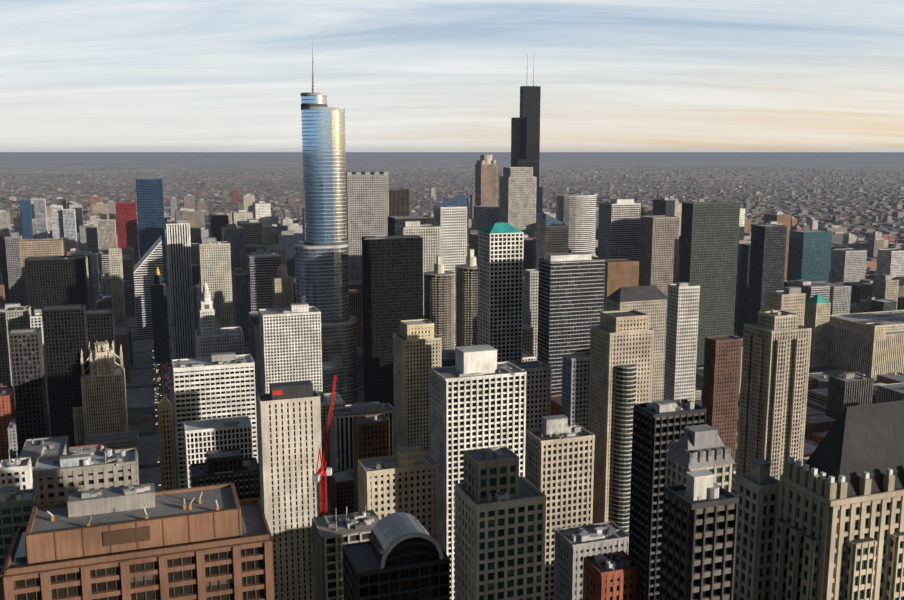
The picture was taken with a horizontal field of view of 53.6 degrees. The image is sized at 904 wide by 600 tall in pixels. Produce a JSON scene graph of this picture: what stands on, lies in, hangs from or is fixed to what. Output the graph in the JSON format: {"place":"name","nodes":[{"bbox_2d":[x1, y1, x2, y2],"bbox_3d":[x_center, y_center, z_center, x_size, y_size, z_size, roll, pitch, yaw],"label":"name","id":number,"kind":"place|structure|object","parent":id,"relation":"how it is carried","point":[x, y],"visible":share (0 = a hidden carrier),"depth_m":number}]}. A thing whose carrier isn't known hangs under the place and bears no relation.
{"place":"outdoors","nodes":[
{"label":"outdoors","id":0,"kind":"place"},
{"bbox_2d":[72,340,139,464],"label":"neo-gothic tower","id":1,"kind":"structure","parent":0,"point":[101,358],"depth_m":904.67},
{"bbox_2d":[0,483,273,599],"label":"brown tower","id":2,"kind":"structure","parent":0,"point":[83,531],"depth_m":220.39},
{"bbox_2d":[133,236,163,338],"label":"slanted-roof skyscraper","id":3,"kind":"structure","parent":0,"point":[148,252],"depth_m":1485.90},
{"bbox_2d":[195,281,244,357],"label":"clock tower building","id":4,"kind":"structure","parent":0,"point":[207,307],"depth_m":976.33},
{"bbox_2d":[294,40,357,404],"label":"skyscraper","id":5,"kind":"structure","parent":0,"point":[317,169],"depth_m":989.46},
{"bbox_2d":[342,512,449,599],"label":"arched-roof building","id":6,"kind":"structure","parent":0,"point":[387,531],"depth_m":252.93},
{"bbox_2d":[0,155,903,599],"bbox_3d":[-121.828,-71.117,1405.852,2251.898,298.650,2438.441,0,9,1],"label":"high-rise buildings","id":7,"kind":"structure","parent":0,"point":[698,451],"depth_m":648.89},
{"bbox_2d":[0,152,903,487],"bbox_3d":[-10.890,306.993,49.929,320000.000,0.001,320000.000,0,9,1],"label":"ground","id":8,"kind":"structure","parent":0,"point":[164,164],"depth_m":14034.65},
{"bbox_2d":[312,375,337,516],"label":"tower crane","id":9,"kind":"object","parent":8,"relation":"on","point":[325,472],"visible":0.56,"depth_m":362.19},
{"bbox_2d":[423,249,477,349],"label":"twin cylindrical towers","id":10,"kind":"structure","parent":8,"relation":"on","point":[468,265],"depth_m":1061.97},
{"bbox_2d":[0,219,903,515],"bbox_3d":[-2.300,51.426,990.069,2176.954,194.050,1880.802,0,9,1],"label":"buildings","id":11,"kind":"structure","parent":8,"relation":"on","point":[240,285],"depth_m":1216.70},
{"bbox_2d":[0,193,903,307],"bbox_3d":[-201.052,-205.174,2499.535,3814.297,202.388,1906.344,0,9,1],"label":"buildings","id":12,"kind":"structure","parent":8,"relation":"on","point":[203,222],"depth_m":2480.78},
{"bbox_2d":[0,167,903,238],"bbox_3d":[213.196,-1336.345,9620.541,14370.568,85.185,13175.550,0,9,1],"label":"city","id":13,"kind":"object","parent":8,"relation":"on","point":[889,214],"visible":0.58,"depth_m":6389.34},
{"bbox_2d":[48,250,876,514],"bbox_3d":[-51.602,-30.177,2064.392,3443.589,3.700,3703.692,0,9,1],"label":"ground","id":14,"kind":"structure","parent":8,"relation":"on","point":[149,449],"depth_m":1174.62},
{"bbox_2d":[48,294,825,485],"bbox_3d":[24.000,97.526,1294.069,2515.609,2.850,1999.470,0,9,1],"label":"cars","id":15,"kind":"object","parent":14,"relation":"on","point":[158,458],"visible":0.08,"depth_m":1194.22},
{"bbox_2d":[826,310,903,378],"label":"large block building","id":16,"kind":"structure","parent":8,"relation":"on","point":[884,319],"depth_m":1257.52},
{"bbox_2d":[0,166,903,250],"bbox_3d":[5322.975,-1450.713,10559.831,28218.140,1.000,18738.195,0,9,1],"label":"buildings","id":17,"kind":"structure","parent":0,"point":[79,246],"depth_m":8011.66},
{"bbox_2d":[0,0,903,151],"label":"sky","id":18,"kind":"structure","parent":0,"point":[76,75]},
{"bbox_2d":[511,54,542,223],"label":"skyscraper","id":19,"kind":"structure","parent":0,"point":[535,150],"depth_m":2287.52},
{"bbox_2d":[771,400,903,599],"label":"pyramid tower","id":20,"kind":"structure","parent":0,"point":[854,460],"depth_m":188.13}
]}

